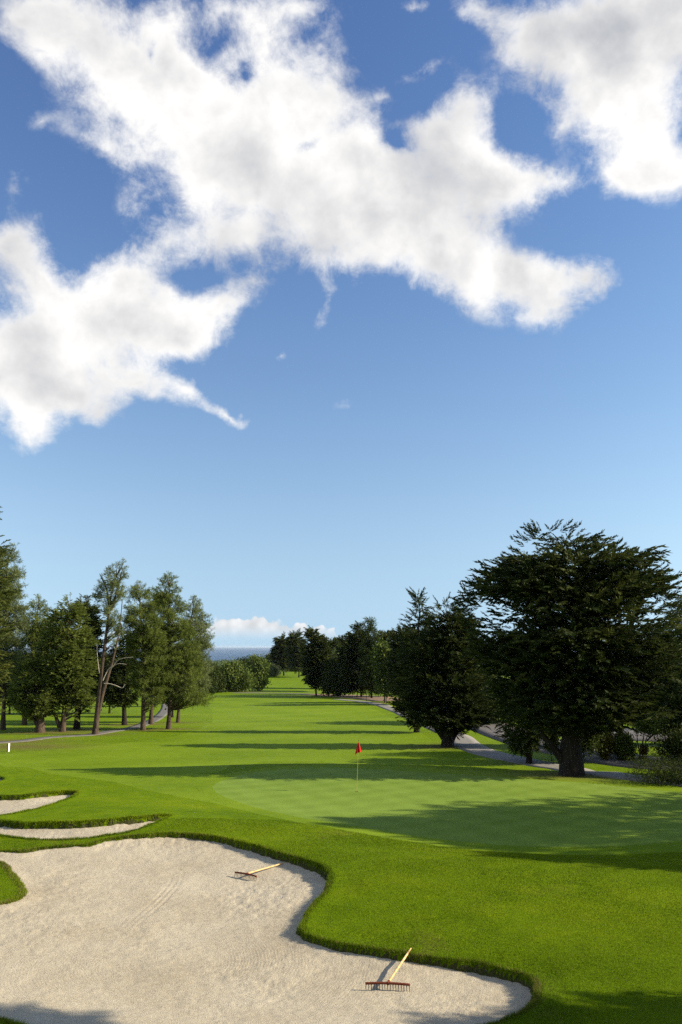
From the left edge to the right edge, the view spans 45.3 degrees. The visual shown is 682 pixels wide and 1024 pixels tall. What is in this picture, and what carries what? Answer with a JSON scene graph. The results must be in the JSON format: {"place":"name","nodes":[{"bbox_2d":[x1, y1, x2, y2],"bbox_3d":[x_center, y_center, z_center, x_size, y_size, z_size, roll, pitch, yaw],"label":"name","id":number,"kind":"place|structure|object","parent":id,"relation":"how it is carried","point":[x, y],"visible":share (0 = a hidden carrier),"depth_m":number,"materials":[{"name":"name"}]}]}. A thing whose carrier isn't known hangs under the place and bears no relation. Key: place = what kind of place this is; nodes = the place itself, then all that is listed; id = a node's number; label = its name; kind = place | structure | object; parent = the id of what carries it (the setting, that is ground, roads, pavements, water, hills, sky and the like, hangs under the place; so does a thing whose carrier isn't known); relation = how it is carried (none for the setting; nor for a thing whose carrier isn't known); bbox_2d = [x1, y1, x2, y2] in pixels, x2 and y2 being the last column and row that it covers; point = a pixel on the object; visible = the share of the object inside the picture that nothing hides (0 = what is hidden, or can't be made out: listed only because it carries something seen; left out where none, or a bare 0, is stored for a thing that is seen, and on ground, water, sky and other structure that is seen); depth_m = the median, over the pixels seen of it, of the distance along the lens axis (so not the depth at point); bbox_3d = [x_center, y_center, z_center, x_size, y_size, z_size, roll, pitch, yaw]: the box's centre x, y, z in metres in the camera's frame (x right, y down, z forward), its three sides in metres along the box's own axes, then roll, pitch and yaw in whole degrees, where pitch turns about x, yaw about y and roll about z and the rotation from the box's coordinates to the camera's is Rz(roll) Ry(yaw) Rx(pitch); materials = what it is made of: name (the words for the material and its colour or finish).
{"place":"outdoors","nodes":[
{"label":"outdoors","id":0,"kind":"place"},
{"bbox_2d":[0,704,167,742],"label":"cart path","id":1,"kind":"structure","parent":0,"point":[160,714],"depth_m":71.68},
{"bbox_2d":[13,648,661,661],"bbox_3d":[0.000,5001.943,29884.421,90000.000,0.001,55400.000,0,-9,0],"label":"sea","id":2,"kind":"structure","parent":0,"point":[217,654],"depth_m":11464.22,"materials":[{"name":"liquid"}]},
{"bbox_2d":[0,671,681,1023],"bbox_3d":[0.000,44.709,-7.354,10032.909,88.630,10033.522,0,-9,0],"label":"ground","id":3,"kind":"structure","parent":0,"point":[96,799],"depth_m":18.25,"materials":[{"name":"green plant"}]},
{"bbox_2d":[0,649,14,713],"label":"oak tree","id":4,"kind":"object","parent":3,"relation":"on","point":[10,707],"visible":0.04,"depth_m":99.88,"materials":[{"name":"green plant"}]},
{"bbox_2d":[0,506,20,711],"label":"cypress tree","id":5,"kind":"object","parent":3,"relation":"on","point":[5,665],"visible":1,"depth_m":56.02,"materials":[{"name":"green plant"}]},
{"bbox_2d":[0,542,30,729],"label":"pine tree","id":6,"kind":"object","parent":3,"relation":"on","point":[18,619],"visible":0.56,"depth_m":74.02,"materials":[{"name":"green plant"}]},
{"bbox_2d":[6,594,56,724],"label":"pine tree","id":7,"kind":"object","parent":3,"relation":"on","point":[37,623],"visible":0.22,"depth_m":80.14,"materials":[{"name":"green plant"}]},
{"bbox_2d":[6,651,61,732],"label":"cypress tree","id":8,"kind":"object","parent":3,"relation":"on","point":[28,700],"visible":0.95,"depth_m":69.24,"materials":[{"name":"green plant"}]},
{"bbox_2d":[0,795,70,814],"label":"sand bunker","id":9,"kind":"object","parent":3,"relation":"on","point":[9,806],"visible":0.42,"depth_m":29.02},
{"bbox_2d":[30,592,103,731],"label":"cypress tree","id":10,"kind":"object","parent":3,"relation":"on","point":[66,659],"visible":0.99,"depth_m":70.42,"materials":[{"name":"green plant"}]},
{"bbox_2d":[0,821,151,838],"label":"sand bunker","id":11,"kind":"object","parent":3,"relation":"on","point":[44,833],"visible":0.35,"depth_m":23.89},
{"bbox_2d":[67,593,106,729],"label":"cypress tree","id":12,"kind":"object","parent":3,"relation":"on","point":[93,610],"visible":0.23,"depth_m":74.77,"materials":[{"name":"green plant"}]},
{"bbox_2d":[90,557,131,734],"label":"pine tree","id":13,"kind":"object","parent":3,"relation":"on","point":[114,583],"visible":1,"depth_m":68.64,"materials":[{"name":"green plant"}]},
{"bbox_2d":[93,652,132,712],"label":"oak tree","id":14,"kind":"object","parent":3,"relation":"on","point":[105,694],"visible":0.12,"depth_m":101.10,"materials":[{"name":"green plant"}]},
{"bbox_2d":[103,621,139,724],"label":"cypress tree","id":15,"kind":"object","parent":3,"relation":"on","point":[124,697],"visible":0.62,"depth_m":80.12,"materials":[{"name":"green plant"}]},
{"bbox_2d":[120,580,173,729],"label":"pine tree","id":16,"kind":"object","parent":3,"relation":"on","point":[141,642],"visible":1,"depth_m":72.92,"materials":[{"name":"green plant"}]},
{"bbox_2d":[138,585,180,723],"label":"pine tree","id":17,"kind":"object","parent":3,"relation":"on","point":[150,720],"visible":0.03,"depth_m":82.07,"materials":[{"name":"green plant"}]},
{"bbox_2d":[161,683,182,716],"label":"oak tree","id":18,"kind":"object","parent":3,"relation":"on","point":[166,703],"visible":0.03,"depth_m":93.69,"materials":[{"name":"green plant"}]},
{"bbox_2d":[151,571,217,728],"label":"pine tree","id":19,"kind":"object","parent":3,"relation":"on","point":[181,659],"visible":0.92,"depth_m":74.78,"materials":[{"name":"green plant"}]},
{"bbox_2d":[176,595,215,722],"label":"pine tree","id":20,"kind":"object","parent":3,"relation":"on","point":[196,620],"visible":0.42,"depth_m":85.33,"materials":[{"name":"green plant"}]},
{"bbox_2d":[198,661,221,696],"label":"oak tree","id":21,"kind":"object","parent":3,"relation":"on","point":[212,675],"visible":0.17,"depth_m":155.48,"materials":[{"name":"green plant"}]},
{"bbox_2d":[207,661,227,692],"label":"oak tree","id":22,"kind":"object","parent":3,"relation":"on","point":[222,685],"visible":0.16,"depth_m":187.99,"materials":[{"name":"green plant"}]},
{"bbox_2d":[220,657,258,691],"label":"oak tree","id":23,"kind":"object","parent":3,"relation":"on","point":[240,678],"visible":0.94,"depth_m":193.38,"materials":[{"name":"green plant"}]},
{"bbox_2d":[236,655,249,668],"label":"oak tree","id":24,"kind":"object","parent":3,"relation":"on","point":[243,661],"visible":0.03,"depth_m":283.64,"materials":[{"name":"green plant"}]},
{"bbox_2d":[245,654,271,690],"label":"oak tree","id":25,"kind":"object","parent":3,"relation":"on","point":[259,666],"visible":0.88,"depth_m":209.29,"materials":[{"name":"green plant"}]},
{"bbox_2d":[0,837,531,1023],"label":"sand bunker","id":26,"kind":"object","parent":3,"relation":"on","point":[165,930],"visible":0.95,"depth_m":14.23},
{"bbox_2d":[235,862,284,880],"bbox_3d":[-1.884,8.617,19.664,0.663,0.140,1.321,-6,-11,33],"label":"bunker rake","id":27,"kind":"object","parent":26,"relation":"on","point":[248,874],"visible":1,"depth_m":19.25,"materials":[{"name":"beige wood"}]},
{"bbox_2d":[365,948,411,991],"bbox_3d":[1.041,7.479,13.264,0.621,0.220,1.478,-6,-11,34],"label":"bunker rake","id":28,"kind":"object","parent":26,"relation":"on","point":[388,982],"visible":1,"depth_m":12.82,"materials":[{"name":"beige wood"}]},
{"bbox_2d":[0,777,532,1000],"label":"bunker face","id":29,"kind":"object","parent":3,"relation":"on","point":[467,968],"visible":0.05,"depth_m":19.58},
{"bbox_2d":[263,651,270,662],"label":"oak tree","id":30,"kind":"object","parent":3,"relation":"on","point":[268,659],"visible":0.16,"depth_m":313.02,"materials":[{"name":"green plant"}]},
{"bbox_2d":[268,662,282,676],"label":"shrub","id":31,"kind":"object","parent":3,"relation":"on","point":[275,671],"visible":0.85,"depth_m":288.48,"materials":[{"name":"green plant"}]},
{"bbox_2d":[269,631,294,675],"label":"cypress tree","id":32,"kind":"object","parent":3,"relation":"on","point":[277,652],"visible":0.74,"depth_m":293.53,"materials":[{"name":"green plant"}]},
{"bbox_2d":[284,629,308,676],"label":"cypress tree","id":33,"kind":"object","parent":3,"relation":"on","point":[295,642],"visible":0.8,"depth_m":283.85,"materials":[{"name":"green plant"}]},
{"bbox_2d":[122,659,499,670],"bbox_3d":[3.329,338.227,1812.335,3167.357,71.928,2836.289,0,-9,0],"label":"wood","id":34,"kind":"object","parent":3,"relation":"on","point":[223,661],"depth_m":2556.92,"materials":[{"name":"wood"}]},
{"bbox_2d":[298,625,334,695],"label":"cypress tree","id":35,"kind":"object","parent":3,"relation":"on","point":[316,650],"visible":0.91,"depth_m":165.22,"materials":[{"name":"green plant"}]},
{"bbox_2d":[327,635,342,657],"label":"cypress tree","id":36,"kind":"object","parent":3,"relation":"on","point":[334,642],"visible":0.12,"depth_m":210.64,"materials":[{"name":"green plant"}]},
{"bbox_2d":[0,695,681,854],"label":"fairway","id":37,"kind":"structure","parent":3,"relation":"on","point":[245,729],"depth_m":51.07,"materials":[{"name":"green plant"}]},
{"bbox_2d":[336,634,357,670],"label":"cypress tree","id":38,"kind":"object","parent":3,"relation":"on","point":[340,638],"visible":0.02,"depth_m":225.89,"materials":[{"name":"green plant"}]},
{"bbox_2d":[367,637,399,702],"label":"oak tree","id":39,"kind":"object","parent":3,"relation":"on","point":[379,653],"visible":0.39,"depth_m":133.39,"materials":[{"name":"green plant"}]},
{"bbox_2d":[378,628,398,643],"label":"cypress tree","id":40,"kind":"object","parent":3,"relation":"on","point":[386,635],"visible":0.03,"depth_m":162.22,"materials":[{"name":"green plant"}]},
{"bbox_2d":[382,624,416,697],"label":"cypress tree","id":41,"kind":"object","parent":3,"relation":"on","point":[394,645],"visible":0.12,"depth_m":127.46,"materials":[{"name":"green plant"}]},
{"bbox_2d":[386,586,436,731],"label":"cypress tree","id":42,"kind":"object","parent":3,"relation":"on","point":[399,708],"visible":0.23,"depth_m":70.85,"materials":[{"name":"green plant"}]},
{"bbox_2d":[388,592,500,746],"bbox_3d":[7.277,11.032,57.272,8.288,10.972,5.778,0,-9,0],"label":"cypress tree","id":43,"kind":"object","parent":3,"relation":"on","point":[448,712],"visible":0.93,"depth_m":56.36,"materials":[{"name":"green plant"}]},
{"bbox_2d":[213,767,681,847],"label":"putting green","id":44,"kind":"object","parent":3,"relation":"on","point":[500,810],"visible":1,"depth_m":29.05,"materials":[{"name":"green plant"}]},
{"bbox_2d":[355,740,360,791],"bbox_3d":[0.665,9.964,31.899,0.240,2.053,0.140,-3,-10,19],"label":"flagstick","id":45,"kind":"object","parent":44,"relation":"on","point":[358,749],"visible":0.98,"depth_m":32.00,"materials":[{"name":"red fabric"}]},
{"bbox_2d":[458,665,504,724],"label":"oak tree","id":46,"kind":"object","parent":3,"relation":"on","point":[491,699],"visible":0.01,"depth_m":81.21,"materials":[{"name":"green plant"}]},
{"bbox_2d":[492,676,562,763],"bbox_3d":[11.102,11.857,47.311,4.828,5.619,4.232,0,-9,0],"label":"cypress tree","id":47,"kind":"object","parent":3,"relation":"on","point":[526,739],"visible":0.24,"depth_m":46.55,"materials":[{"name":"green plant"}]},
{"bbox_2d":[540,734,560,760],"bbox_3d":[12.446,13.635,48.415,1.402,2.520,1.313,0,-9,0],"label":"shrub","id":48,"kind":"object","parent":3,"relation":"on","point":[553,740],"visible":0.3,"depth_m":48.18,"materials":[{"name":"green plant"}]},
{"bbox_2d":[447,519,681,776],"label":"cypress tree","id":49,"kind":"object","parent":3,"relation":"on","point":[555,682],"visible":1,"depth_m":37.06,"materials":[{"name":"green plant"}]},
{"bbox_2d":[558,730,607,761],"bbox_3d":[14.367,12.750,47.523,3.634,4.001,3.332,0,-9,0],"label":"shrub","id":50,"kind":"object","parent":3,"relation":"on","point":[589,744],"visible":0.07,"depth_m":47.00,"materials":[{"name":"green plant"}]},
{"bbox_2d":[596,731,617,759],"bbox_3d":[15.869,13.518,49.157,1.417,3.046,1.509,8,-12,-41],"label":"shrub","id":51,"kind":"object","parent":3,"relation":"on","point":[605,754],"visible":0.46,"depth_m":48.79,"materials":[{"name":"green plant"}]},
{"bbox_2d":[610,729,641,760],"bbox_3d":[16.984,13.983,49.109,1.899,2.129,1.921,0,-9,0],"label":"shrub","id":52,"kind":"object","parent":3,"relation":"on","point":[624,749],"visible":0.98,"depth_m":48.69,"materials":[{"name":"green plant"}]},
{"bbox_2d":[639,744,650,759],"bbox_3d":[18.139,14.372,48.825,0.864,1.280,0.718,7,-11,-35],"label":"shrub","id":53,"kind":"object","parent":3,"relation":"on","point":[643,750],"visible":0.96,"depth_m":48.73,"materials":[{"name":"green plant"}]},
{"bbox_2d":[628,713,673,759],"bbox_3d":[18.415,13.407,48.701,2.662,3.158,2.411,6,-11,-34],"label":"tree","id":54,"kind":"object","parent":3,"relation":"on","point":[643,728],"visible":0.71,"depth_m":48.51,"materials":[{"name":"green plant"}]},
{"bbox_2d":[623,746,681,786],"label":"shrub","id":55,"kind":"object","parent":3,"relation":"on","point":[667,776],"visible":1,"depth_m":34.67,"materials":[{"name":"green plant"}]},
{"bbox_2d":[641,592,681,737],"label":"cypress tree","id":56,"kind":"object","parent":3,"relation":"on","point":[677,706],"visible":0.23,"depth_m":49.57,"materials":[{"name":"green plant"}]},
{"bbox_2d":[644,722,681,764],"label":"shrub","id":57,"kind":"object","parent":3,"relation":"on","point":[673,740],"visible":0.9,"depth_m":47.31,"materials":[{"name":"green plant"}]},
{"bbox_2d":[0,0,681,647],"label":"sky","id":58,"kind":"structure","parent":0,"point":[307,308],"materials":[{"name":"blue"}]},
{"bbox_2d":[301,694,397,700],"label":"bare earth","id":59,"kind":"structure","parent":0,"point":[377,698],"depth_m":155.57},
{"bbox_2d":[315,653,348,696],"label":"oak tree","id":60,"kind":"object","parent":59,"relation":"on","point":[330,683],"visible":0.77,"depth_m":162.36,"materials":[{"name":"green plant"}]},
{"bbox_2d":[333,620,369,696],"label":"cypress tree","id":61,"kind":"object","parent":59,"relation":"on","point":[348,655],"visible":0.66,"depth_m":157.88,"materials":[{"name":"green plant"}]},
{"bbox_2d":[356,616,382,697],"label":"pine tree","id":62,"kind":"object","parent":59,"relation":"on","point":[367,643],"visible":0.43,"depth_m":153.63,"materials":[{"name":"green plant"}]},
{"bbox_2d":[235,692,681,770],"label":"road","id":63,"kind":"structure","parent":0,"point":[484,730],"depth_m":50.48,"materials":[{"name":"grey asphalt"}]},
{"bbox_2d":[332,699,681,785],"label":"cart path","id":64,"kind":"structure","parent":0,"point":[469,744],"depth_m":49.99,"materials":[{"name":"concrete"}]},
{"bbox_2d":[557,728,666,741],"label":"road","id":65,"kind":"structure","parent":0,"point":[635,737],"depth_m":65.39,"materials":[{"name":"grey asphalt"}]}
]}

